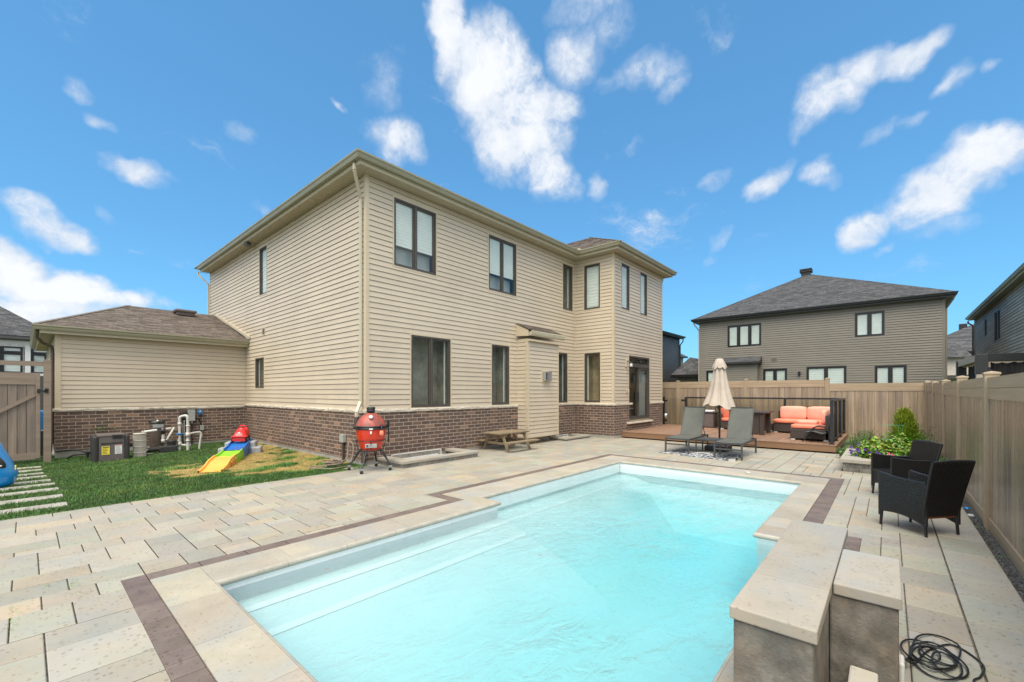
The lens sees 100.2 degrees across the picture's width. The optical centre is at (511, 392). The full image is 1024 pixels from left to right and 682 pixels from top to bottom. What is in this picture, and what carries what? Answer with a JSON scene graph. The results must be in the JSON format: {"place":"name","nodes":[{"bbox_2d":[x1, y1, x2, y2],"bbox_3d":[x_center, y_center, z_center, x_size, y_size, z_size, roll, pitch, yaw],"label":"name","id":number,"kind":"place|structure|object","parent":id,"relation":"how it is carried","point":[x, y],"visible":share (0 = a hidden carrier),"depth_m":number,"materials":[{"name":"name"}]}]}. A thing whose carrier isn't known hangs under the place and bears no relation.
{"place":"outdoors","nodes":[
{"label":"outdoors","id":0,"kind":"place"},
{"bbox_2d":[0,441,361,519],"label":"lawn","id":1,"kind":"structure","parent":0,"point":[246,464],"depth_m":9.04,"materials":[{"name":"plant"}]},
{"bbox_2d":[0,442,18,487],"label":"toy car","id":2,"kind":"object","parent":1,"relation":"on","point":[9,472],"visible":0.99,"depth_m":7.46,"materials":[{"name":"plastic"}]},
{"bbox_2d":[0,483,54,490],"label":"stepping stone","id":3,"kind":"object","parent":1,"relation":"on","point":[27,486],"visible":0.12,"depth_m":7.48,"materials":[{"name":"concrete"}]},
{"bbox_2d":[0,487,58,496],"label":"stepping stone","id":4,"kind":"object","parent":1,"relation":"on","point":[29,491],"visible":0.43,"depth_m":7.03,"materials":[{"name":"concrete"}]},
{"bbox_2d":[9,479,50,485],"bbox_3d":[-9.725,1.697,7.003,0.300,0.067,2.964,0,0,41],"label":"stepping stone","id":5,"kind":"object","parent":1,"relation":"on","point":[19,483],"visible":0.35,"depth_m":7.96,"materials":[{"name":"concrete"}]},
{"bbox_2d":[18,472,43,475],"bbox_3d":[-10.775,1.728,7.881,0.300,0.067,2.898,0,0,41],"label":"stepping stone","id":6,"kind":"object","parent":1,"relation":"on","point":[30,473],"visible":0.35,"depth_m":8.91,"materials":[{"name":"concrete"}]},
{"bbox_2d":[0,494,62,504],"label":"stepping stone","id":7,"kind":"object","parent":1,"relation":"on","point":[37,498],"visible":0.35,"depth_m":6.53,"materials":[{"name":"concrete"}]},
{"bbox_2d":[16,475,46,479],"bbox_3d":[-10.293,1.714,7.477,0.300,0.067,2.928,0,0,41],"label":"stepping stone","id":8,"kind":"object","parent":1,"relation":"on","point":[32,476],"visible":0.22,"depth_m":8.42,"materials":[{"name":"concrete"}]},
{"bbox_2d":[0,502,67,514],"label":"stepping stone","id":9,"kind":"object","parent":1,"relation":"on","point":[44,506],"visible":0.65,"depth_m":6.02,"materials":[{"name":"concrete"}]},
{"bbox_2d":[40,410,51,451],"bbox_3d":[-12.453,1.050,11.371,0.360,1.140,0.312,0,0,41],"label":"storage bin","id":10,"kind":"object","parent":1,"relation":"on","point":[41,419],"visible":0.14,"depth_m":11.22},
{"bbox_2d":[57,443,132,458],"bbox_3d":[-10.997,1.537,11.023,2.024,0.406,0.712,0,0,4],"label":"black pipe","id":11,"kind":"object","parent":1,"relation":"on","point":[87,453],"visible":0.93,"depth_m":11.02,"materials":[{"name":"plastic"}]},
{"bbox_2d":[90,432,129,462],"bbox_3d":[-10.194,1.401,10.848,0.652,0.702,0.684,0,0,41],"label":"pool heater","id":12,"kind":"object","parent":1,"relation":"on","point":[109,446],"visible":0.92,"depth_m":10.65,"materials":[{"name":"plastic"}]},
{"bbox_2d":[132,433,146,456],"bbox_3d":[-9.778,1.400,11.233,0.285,0.644,0.285,0,0,41],"label":"filter cartridge","id":13,"kind":"object","parent":1,"relation":"on","point":[139,444],"visible":0.85,"depth_m":11.13,"materials":[{"name":"white plastic"}]},
{"bbox_2d":[148,419,165,447],"bbox_3d":[-10.270,1.236,12.375,0.376,0.889,0.389,0,0,-14],"label":"filter tank","id":14,"kind":"object","parent":1,"relation":"on","point":[156,436],"visible":0.84,"depth_m":12.26,"materials":[{"name":"plastic"}]},
{"bbox_2d":[146,440,176,453],"bbox_3d":[-9.672,1.523,11.785,0.340,0.334,0.789,0,0,29],"label":"pool pump","id":15,"kind":"object","parent":1,"relation":"on","point":[171,445],"visible":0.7,"depth_m":11.86,"materials":[{"name":"plastic"}]},
{"bbox_2d":[141,414,201,450],"bbox_3d":[-9.638,1.164,12.123,1.405,1.062,0.446,0,0,-24],"label":"pvc pipework","id":16,"kind":"object","parent":1,"relation":"on","point":[179,434],"visible":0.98,"depth_m":12.15,"materials":[{"name":"plastic"}]},
{"bbox_2d":[197,438,262,472],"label":"toy coaster ramp","id":17,"kind":"structure","parent":1,"relation":"on","point":[230,454],"depth_m":10.26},
{"bbox_2d":[231,425,250,441],"bbox_3d":[-7.289,1.105,11.514,0.377,0.448,0.665,0,0,-22],"label":"toy car","id":18,"kind":"object","parent":17,"relation":"on","point":[242,432],"visible":0.99,"depth_m":11.35,"materials":[{"name":"plastic"}]},
{"bbox_2d":[309,441,353,469],"bbox_3d":[-3.865,1.366,9.349,0.674,0.488,0.964,0,0,21],"label":"garden hose","id":19,"kind":"object","parent":1,"relation":"on","point":[333,463],"visible":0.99,"depth_m":9.26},
{"bbox_2d":[51,439,869,473],"bbox_3d":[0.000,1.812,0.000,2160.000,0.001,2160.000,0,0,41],"label":"ground","id":20,"kind":"structure","parent":0,"point":[846,443],"depth_m":14.26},
{"bbox_2d":[0,376,42,409],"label":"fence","id":21,"kind":"object","parent":20,"relation":"on","point":[41,393],"depth_m":17.36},
{"bbox_2d":[0,306,46,375],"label":"house","id":22,"kind":"structure","parent":20,"relation":"on","point":[15,331],"depth_m":18.96,"materials":[{"name":"white plastic"}]},
{"bbox_2d":[2,346,22,352],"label":"window","id":23,"kind":"structure","parent":22,"relation":"in","point":[6,349],"depth_m":18.79,"materials":[{"name":"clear glass"}]},
{"bbox_2d":[2,353,22,371],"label":"window","id":24,"kind":"structure","parent":22,"relation":"in","point":[5,356],"depth_m":18.79,"materials":[{"name":"clear glass"}]},
{"bbox_2d":[32,349,46,353],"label":"window","id":25,"kind":"structure","parent":22,"relation":"in","point":[33,350],"depth_m":19.34,"materials":[{"name":"clear glass"}]},
{"bbox_2d":[32,354,46,373],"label":"window","id":26,"kind":"structure","parent":22,"relation":"in","point":[35,357],"depth_m":19.36,"materials":[{"name":"clear glass"}]},
{"bbox_2d":[0,360,50,461],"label":"garden gate","id":27,"kind":"structure","parent":20,"relation":"on","point":[20,392],"depth_m":10.37,"materials":[{"name":"brown wood"}]},
{"bbox_2d":[30,305,248,457],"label":"garage","id":28,"kind":"structure","parent":20,"relation":"on","point":[130,370],"depth_m":12.70,"materials":[{"name":"plastic"}]},
{"bbox_2d":[180,411,186,419],"bbox_3d":[-10.207,0.720,13.287,0.139,0.264,0.156,0,0,41],"label":"timer box","id":29,"kind":"object","parent":28,"relation":"attached to","point":[183,413],"visible":0.75,"depth_m":13.24,"materials":[{"name":"plastic"}]},
{"bbox_2d":[187,410,194,443],"bbox_3d":[-10.078,1.097,13.438,0.133,1.094,0.180,0,0,41],"label":"electrical box","id":30,"kind":"object","parent":28,"relation":"attached to","point":[191,414],"visible":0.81,"depth_m":13.43,"materials":[{"name":"plastic"}]},
{"bbox_2d":[188,410,194,420],"bbox_3d":[-10.035,0.725,13.401,0.019,0.350,0.180,0,0,41],"label":"door","id":31,"kind":"structure","parent":30,"relation":"in","point":[191,413],"depth_m":13.39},
{"bbox_2d":[181,414,201,443],"bbox_3d":[-10.059,1.165,13.409,0.175,0.962,0.597,0,0,32],"label":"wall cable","id":32,"kind":"object","parent":28,"relation":"attached to","point":[185,428],"depth_m":13.33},
{"bbox_2d":[195,148,676,464],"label":"house","id":33,"kind":"structure","parent":20,"relation":"on","point":[420,313],"depth_m":12.04,"materials":[{"name":"plastic"}]},
{"bbox_2d":[255,356,264,388],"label":"window","id":34,"kind":"structure","parent":33,"relation":"in","point":[259,361],"depth_m":14.04,"materials":[{"name":"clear glass"}]},
{"bbox_2d":[259,244,267,296],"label":"window","id":35,"kind":"structure","parent":33,"relation":"in","point":[263,272],"depth_m":13.75,"materials":[{"name":"clear glass"}]},
{"bbox_2d":[339,434,345,459],"bbox_3d":[-3.973,1.296,10.033,0.180,0.600,0.084,0,0,41],"label":"outlet box","id":36,"kind":"object","parent":33,"relation":"attached to","point":[342,438],"visible":0.98,"depth_m":10.01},
{"bbox_2d":[392,195,436,276],"bbox_3d":[-2.482,-3.774,10.595,0.355,1.668,1.310,0,0,41],"label":"window","id":37,"kind":"structure","parent":33,"relation":"in","point":[414,232],"depth_m":10.50,"materials":[{"name":"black glass"}]},
{"bbox_2d":[410,333,451,407],"bbox_3d":[-2.241,-0.507,11.023,0.559,1.842,1.309,0,0,41],"label":"window","id":38,"kind":"structure","parent":33,"relation":"in","point":[430,356],"depth_m":11.28,"materials":[{"name":"black glass"}]},
{"bbox_2d":[490,343,509,404],"bbox_3d":[-0.544,-0.511,12.955,0.559,1.846,0.836,0,0,41],"label":"window","id":39,"kind":"structure","parent":33,"relation":"in","point":[500,353],"depth_m":13.19,"materials":[{"name":"clear glass"}]},
{"bbox_2d":[488,232,516,297],"bbox_3d":[-0.399,-3.780,12.965,0.355,1.680,1.295,0,0,41],"label":"window","id":40,"kind":"structure","parent":33,"relation":"in","point":[502,253],"depth_m":12.91,"materials":[{"name":"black glass"}]},
{"bbox_2d":[559,351,567,402],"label":"window","id":41,"kind":"structure","parent":33,"relation":"in","point":[563,356],"depth_m":15.46,"materials":[{"name":"clear glass"}]},
{"bbox_2d":[562,262,572,311],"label":"window","id":42,"kind":"structure","parent":33,"relation":"in","point":[567,270],"depth_m":15.68,"materials":[{"name":"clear glass"}]},
{"bbox_2d":[583,261,600,310],"bbox_3d":[2.906,-3.786,15.402,0.716,1.680,0.113,0,0,41],"label":"window","id":43,"kind":"structure","parent":33,"relation":"in","point":[591,272],"depth_m":15.44,"materials":[{"name":"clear glass"}]},
{"bbox_2d":[584,351,600,402],"bbox_3d":[3.061,-0.522,15.563,0.712,1.848,0.559,0,0,41],"label":"window","id":44,"kind":"structure","parent":33,"relation":"in","point":[592,360],"depth_m":15.81,"materials":[{"name":"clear glass"}]},
{"bbox_2d":[621,261,629,311],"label":"window","id":45,"kind":"structure","parent":33,"relation":"in","point":[625,268],"depth_m":15.61,"materials":[{"name":"clear glass"}]},
{"bbox_2d":[628,354,649,419],"bbox_3d":[4.617,-0.162,16.538,0.828,2.604,2.503,0,0,41],"label":"patio door","id":46,"kind":"structure","parent":33,"relation":"in","point":[639,374],"depth_m":16.82,"materials":[{"name":"black glass"}]},
{"bbox_2d":[640,271,647,316],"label":"window","id":47,"kind":"structure","parent":33,"relation":"in","point":[643,276],"depth_m":16.78,"materials":[{"name":"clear glass"}]},
{"bbox_2d":[662,330,685,381],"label":"dark house","id":48,"kind":"structure","parent":20,"relation":"on","point":[671,354],"depth_m":38.30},
{"bbox_2d":[670,357,697,381],"bbox_3d":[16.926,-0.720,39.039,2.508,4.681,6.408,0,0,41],"label":"house","id":49,"kind":"structure","parent":20,"relation":"on","point":[686,371],"depth_m":37.03,"materials":[{"name":"grey"}]},
{"bbox_2d":[621,424,847,452],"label":"deck","id":50,"kind":"structure","parent":20,"relation":"on","point":[778,440],"depth_m":13.44,"materials":[{"name":"brown wood"}]},
{"bbox_2d":[663,397,684,423],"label":"deck gate","id":51,"kind":"structure","parent":50,"relation":"on","point":[664,419],"depth_m":18.52,"materials":[{"name":"black metal"}]},
{"bbox_2d":[703,412,717,427],"bbox_3d":[7.663,1.086,17.123,1.008,0.612,0.492,0,0,41],"label":"storage chest","id":52,"kind":"object","parent":50,"relation":"on","point":[710,419],"visible":0.35,"depth_m":16.75,"materials":[{"name":"brown wicker"}]},
{"bbox_2d":[720,414,728,428],"bbox_3d":[8.422,0.984,16.172,0.980,0.816,0.824,0,0,41],"label":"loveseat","id":53,"kind":"object","parent":50,"relation":"on","point":[723,423],"visible":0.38,"depth_m":16.09,"materials":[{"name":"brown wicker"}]},
{"bbox_2d":[721,408,728,417],"bbox_3d":[8.137,0.756,16.172,0.178,0.484,0.481,0,0,-29],"label":"cushion","id":54,"kind":"object","parent":53,"relation":"on","point":[725,413],"visible":0.38,"depth_m":16.18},
{"bbox_2d":[752,410,774,434],"bbox_3d":[8.301,1.017,14.431,0.768,0.750,1.248,0,0,41],"label":"wicker table","id":55,"kind":"object","parent":50,"relation":"on","point":[761,421],"visible":0.62,"depth_m":14.01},
{"bbox_2d":[685,397,844,444],"bbox_3d":[7.896,0.795,14.651,5.376,1.195,4.296,0,0,41],"label":"deck railing","id":56,"kind":"object","parent":50,"relation":"on","point":[837,422],"visible":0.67,"depth_m":13.16,"materials":[{"name":"black metal"}]},
{"bbox_2d":[773,406,829,431],"bbox_3d":[10.005,0.941,14.622,1.748,0.901,1.064,0,0,41],"label":"sofa","id":57,"kind":"object","parent":50,"relation":"on","point":[787,418],"visible":0.56,"depth_m":14.73,"materials":[{"name":"fabric"}]},
{"bbox_2d":[790,410,829,441],"bbox_3d":[9.028,0.962,12.808,0.978,0.860,1.496,0,0,41],"label":"corner sofa end","id":58,"kind":"object","parent":50,"relation":"on","point":[797,430],"visible":0.84,"depth_m":12.33,"materials":[{"name":"fabric"}]},
{"bbox_2d":[797,420,818,423],"bbox_3d":[8.915,0.900,12.893,0.516,0.108,0.552,0,0,41],"label":"cushion","id":59,"kind":"object","parent":58,"relation":"on","point":[807,422],"visible":0.97,"depth_m":12.72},
{"bbox_2d":[802,417,834,441],"bbox_3d":[8.556,1.046,11.948,0.704,0.705,0.469,0,0,41],"label":"sling chair","id":60,"kind":"object","parent":50,"relation":"on","point":[812,429],"visible":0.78,"depth_m":11.88,"materials":[{"name":"black metal"}]},
{"bbox_2d":[662,378,930,440],"bbox_3d":[9.090,0.640,16.820,10.560,2.320,0.144,0,0,41],"label":"fence","id":61,"kind":"object","parent":20,"relation":"on","point":[869,406],"visible":0.52,"depth_m":15.10,"materials":[{"name":"wood"}]},
{"bbox_2d":[691,268,958,383],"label":"grey house","id":62,"kind":"structure","parent":20,"relation":"on","point":[806,325],"depth_m":25.58,"materials":[{"name":"plastic"}]},
{"bbox_2d":[706,370,712,381],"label":"window","id":63,"kind":"structure","parent":62,"relation":"in","point":[709,373],"depth_m":29.95,"materials":[{"name":"grey"}]},
{"bbox_2d":[727,322,761,347],"bbox_3d":[15.458,-3.768,28.479,2.110,1.560,0.113,0,0,41],"label":"window","id":64,"kind":"structure","parent":62,"relation":"in","point":[748,334],"depth_m":28.47,"materials":[{"name":"grey"}]},
{"bbox_2d":[762,368,787,380],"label":"window","id":65,"kind":"structure","parent":62,"relation":"in","point":[769,374],"depth_m":27.28,"materials":[{"name":"grey"}]},
{"bbox_2d":[806,365,846,383],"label":"window","id":66,"kind":"structure","parent":62,"relation":"in","point":[838,373],"depth_m":25.48,"materials":[{"name":"grey"}]},
{"bbox_2d":[854,310,885,337],"bbox_3d":[20.268,-3.852,24.253,1.386,1.488,0.113,0,0,41],"label":"window","id":67,"kind":"structure","parent":62,"relation":"in","point":[868,323],"depth_m":24.21,"materials":[{"name":"grey"}]},
{"bbox_2d":[874,364,907,382],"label":"window","id":68,"kind":"structure","parent":62,"relation":"in","point":[894,373],"depth_m":23.62,"materials":[{"name":"grey"}]},
{"bbox_2d":[947,323,973,381],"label":"house","id":69,"kind":"structure","parent":20,"relation":"on","point":[959,344],"depth_m":38.17,"materials":[{"name":"white brick"}]},
{"bbox_2d":[924,371,1023,577],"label":"fence","id":70,"kind":"object","parent":20,"relation":"on","point":[980,421],"visible":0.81,"depth_m":5.07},
{"bbox_2d":[956,353,1023,379],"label":"pergola","id":71,"kind":"object","parent":20,"relation":"on","point":[976,365],"visible":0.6,"depth_m":11.27,"materials":[{"name":"black metal"}]},
{"bbox_2d":[965,262,1023,372],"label":"house","id":72,"kind":"structure","parent":20,"relation":"on","point":[996,315],"depth_m":21.74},
{"bbox_2d":[985,316,986,337],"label":"window","id":73,"kind":"structure","parent":72,"relation":"in","point":[986,316],"depth_m":25.81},
{"bbox_2d":[994,307,1000,343],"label":"window","id":74,"kind":"structure","parent":72,"relation":"in","point":[997,314],"depth_m":22.99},
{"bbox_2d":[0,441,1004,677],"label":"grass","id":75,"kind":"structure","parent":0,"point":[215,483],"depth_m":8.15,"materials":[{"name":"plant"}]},
{"bbox_2d":[0,437,1023,681],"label":"paved patio","id":76,"kind":"structure","parent":0,"point":[106,639],"depth_m":4.49,"materials":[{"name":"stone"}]},
{"bbox_2d":[347,407,391,473],"bbox_3d":[-2.914,0.963,8.844,0.752,1.314,0.758,0,0,41],"label":"kamado barbecue","id":77,"kind":"object","parent":76,"relation":"on","point":[370,426],"visible":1,"depth_m":8.67,"materials":[{"name":"red ceramic"}]},
{"bbox_2d":[377,448,478,467],"bbox_3d":[-1.941,1.550,10.203,1.001,0.188,2.256,0,0,41],"label":"window well","id":78,"kind":"object","parent":76,"relation":"on","point":[415,459],"depth_m":9.99,"materials":[{"name":"plastic"}]},
{"bbox_2d":[391,449,440,458],"bbox_3d":[-2.244,1.540,10.429,0.248,0.169,1.476,0,0,41],"label":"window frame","id":79,"kind":"structure","parent":78,"relation":"in","point":[433,449],"depth_m":10.45,"materials":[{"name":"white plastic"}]},
{"bbox_2d":[150,455,829,681],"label":"swimming pool","id":80,"kind":"structure","parent":76,"relation":"in","point":[281,613],"depth_m":4.61,"materials":[{"name":"liquid"}]},
{"bbox_2d":[304,466,796,681],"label":"water","id":81,"kind":"structure","parent":80,"relation":"in","point":[607,522],"depth_m":5.90,"materials":[{"name":"liquid"}]},
{"bbox_2d":[121,454,861,681],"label":"paved border","id":82,"kind":"object","parent":76,"relation":"attached to","point":[180,659],"visible":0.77,"depth_m":3.55,"materials":[{"name":"stone"}]},
{"bbox_2d":[478,429,539,451],"bbox_3d":[-0.095,1.377,12.095,1.227,0.521,1.272,0,0,41],"label":"picnic table","id":83,"kind":"object","parent":76,"relation":"on","point":[502,434],"visible":1,"depth_m":12.02,"materials":[{"name":"brown wood"}]},
{"bbox_2d":[549,433,590,440],"bbox_3d":[2.042,1.574,14.946,0.725,0.140,1.536,0,0,41],"label":"window well","id":84,"kind":"object","parent":76,"relation":"on","point":[565,437],"depth_m":14.64,"materials":[{"name":"white plastic"}]},
{"bbox_2d":[665,406,707,453],"bbox_3d":[4.902,1.020,11.947,0.638,1.200,1.709,0,0,40],"label":"sun lounger","id":85,"kind":"object","parent":76,"relation":"on","point":[692,427],"visible":0.95,"depth_m":12.24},
{"bbox_2d":[659,449,740,461],"bbox_3d":[4.840,1.585,11.018,1.944,0.070,1.104,0,0,41],"label":"rug","id":86,"kind":"object","parent":76,"relation":"on","point":[727,457],"visible":0.96,"depth_m":10.90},
{"bbox_2d":[695,437,726,453],"bbox_3d":[5.341,1.433,11.480,0.629,0.374,0.569,0,0,41],"label":"side table","id":87,"kind":"object","parent":76,"relation":"on","point":[708,439],"visible":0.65,"depth_m":11.47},
{"bbox_2d":[702,358,734,451],"bbox_3d":[5.776,0.342,11.885,0.863,2.556,0.871,0,0,41],"label":"parasol","id":88,"kind":"object","parent":76,"relation":"on","point":[719,396],"visible":0.97,"depth_m":11.73,"materials":[{"name":"beige fabric"}]},
{"bbox_2d":[714,407,756,460],"bbox_3d":[5.733,1.010,10.941,0.638,1.220,1.709,0,0,40],"label":"sun lounger","id":89,"kind":"object","parent":76,"relation":"on","point":[740,426],"visible":0.99,"depth_m":11.23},
{"bbox_2d":[730,519,901,681],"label":"stone spillway wall","id":90,"kind":"structure","parent":76,"relation":"on","point":[815,602],"depth_m":2.19,"materials":[{"name":"stone"}]},
{"bbox_2d":[899,654,904,681],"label":"pipe","id":91,"kind":"object","parent":90,"relation":"attached to","point":[901,669],"visible":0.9,"depth_m":2.33,"materials":[{"name":"white plastic"}]},
{"bbox_2d":[835,447,848,456],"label":"weed","id":92,"kind":"object","parent":76,"relation":"on","point":[839,452],"visible":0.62,"depth_m":10.46,"materials":[{"name":"green plant"}]},
{"bbox_2d":[840,448,870,473],"bbox_3d":[7.995,1.490,9.101,1.488,0.257,2.172,0,0,41],"label":"planter","id":93,"kind":"object","parent":76,"relation":"on","point":[854,463],"visible":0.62,"depth_m":8.66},
{"bbox_2d":[840,443,878,457],"bbox_3d":[7.339,1.238,9.075,0.775,0.290,0.520,0,0,24],"label":"petunia","id":94,"kind":"object","parent":93,"relation":"on","point":[853,452],"visible":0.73,"depth_m":9.07,"materials":[{"name":"purple plant"}]},
{"bbox_2d":[871,440,942,492],"bbox_3d":[6.045,1.182,6.580,0.658,0.878,0.597,0,0,11],"label":"wicker armchair","id":95,"kind":"object","parent":76,"relation":"on","point":[923,456],"visible":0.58,"depth_m":6.46,"materials":[{"name":"black wicker"},{"name":"red fabric"}]},
{"bbox_2d":[878,460,975,537],"bbox_3d":[4.809,1.182,4.995,0.597,0.878,0.658,0,0,-11],"label":"wicker armchair","id":96,"kind":"object","parent":76,"relation":"on","point":[939,490],"visible":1,"depth_m":4.81,"materials":[{"name":"black wicker"},{"name":"red fabric"}]},
{"bbox_2d":[900,633,985,681],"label":"power cable","id":97,"kind":"object","parent":76,"relation":"on","point":[955,658],"visible":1,"depth_m":2.57,"materials":[{"name":"rubber"}]},
{"bbox_2d":[0,0,1023,362],"label":"sky","id":98,"kind":"structure","parent":0,"point":[741,147],"materials":[{"name":"blue"}]},
{"bbox_2d":[881,433,918,453],"bbox_3d":[8.609,1.185,9.447,0.802,0.588,0.836,0,0,41],"label":"vegetable plant","id":99,"kind":"object","parent":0,"point":[909,438],"visible":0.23,"depth_m":9.44,"materials":[{"name":"green plant"}]},
{"bbox_2d":[964,497,1023,595],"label":"gravel strip","id":100,"kind":"object","parent":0,"point":[1010,562],"visible":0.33,"depth_m":4.53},
{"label":"garden bed","id":101,"kind":"structure","parent":0,"visible":0},
{"bbox_2d":[847,433,862,448],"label":"weed","id":102,"kind":"object","parent":101,"relation":"on","point":[849,438],"visible":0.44,"depth_m":11.67,"materials":[{"name":"green plant"}]},
{"bbox_2d":[850,433,868,448],"bbox_3d":[8.860,1.330,10.956,0.462,0.535,0.306,0,0,-9],"label":"weed","id":103,"kind":"object","parent":101,"relation":"on","point":[856,441],"visible":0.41,"depth_m":10.96,"materials":[{"name":"green plant"}]},
{"bbox_2d":[853,443,873,456],"bbox_3d":[7.651,1.291,9.252,0.486,0.375,0.486,0,0,41],"label":"vegetable plant","id":104,"kind":"object","parent":101,"relation":"on","point":[858,447],"visible":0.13,"depth_m":9.26,"materials":[{"name":"green plant"}]},
{"bbox_2d":[857,429,870,440],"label":"weed","id":105,"kind":"object","parent":101,"relation":"on","point":[860,432],"visible":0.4,"depth_m":12.27,"materials":[{"name":"green plant"}]},
{"bbox_2d":[861,427,877,442],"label":"weed","id":106,"kind":"object","parent":101,"relation":"on","point":[869,437],"visible":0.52,"depth_m":13.08,"materials":[{"name":"green plant"}]},
{"bbox_2d":[856,436,889,452],"bbox_3d":[8.108,1.222,9.567,0.676,0.514,0.675,0,0,41],"label":"vegetable plant","id":107,"kind":"object","parent":101,"relation":"on","point":[872,440],"visible":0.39,"depth_m":9.52,"materials":[{"name":"green plant"}]},
{"bbox_2d":[859,444,888,458],"bbox_3d":[7.567,1.273,8.933,0.576,0.412,0.605,0,0,41],"label":"vegetable plant","id":108,"kind":"object","parent":101,"relation":"on","point":[877,447],"visible":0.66,"depth_m":8.87,"materials":[{"name":"green plant"}]},
{"bbox_2d":[882,424,902,441],"bbox_3d":[8.379,1.100,9.410,0.377,0.753,0.377,0,0,41],"label":"tomato cage","id":109,"kind":"object","parent":101,"relation":"on","point":[887,426],"visible":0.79,"depth_m":9.45,"materials":[{"name":"metal"}]},
{"bbox_2d":[875,437,910,453],"bbox_3d":[8.090,1.215,9.028,0.762,0.528,0.773,0,0,41],"label":"vegetable plant","id":110,"kind":"object","parent":101,"relation":"on","point":[888,445],"visible":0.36,"depth_m":8.98,"materials":[{"name":"green plant"}]},
{"bbox_2d":[890,444,909,455],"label":"vegetable plant","id":111,"kind":"object","parent":101,"relation":"on","point":[902,452],"visible":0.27,"depth_m":8.55,"materials":[{"name":"green plant"}]},
{"bbox_2d":[882,407,926,453],"bbox_3d":[8.927,0.933,9.712,1.136,1.253,1.162,0,0,41],"label":"cedar shrub","id":112,"kind":"object","parent":101,"relation":"on","point":[905,418],"visible":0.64,"depth_m":9.62,"materials":[{"name":"green plant"}]},
{"bbox_2d":[917,424,934,440],"bbox_3d":[9.447,1.135,9.943,0.642,0.926,0.508,0,0,-26],"label":"weed","id":113,"kind":"object","parent":101,"relation":"on","point":[927,431],"visible":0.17,"depth_m":9.89,"materials":[{"name":"green plant"}]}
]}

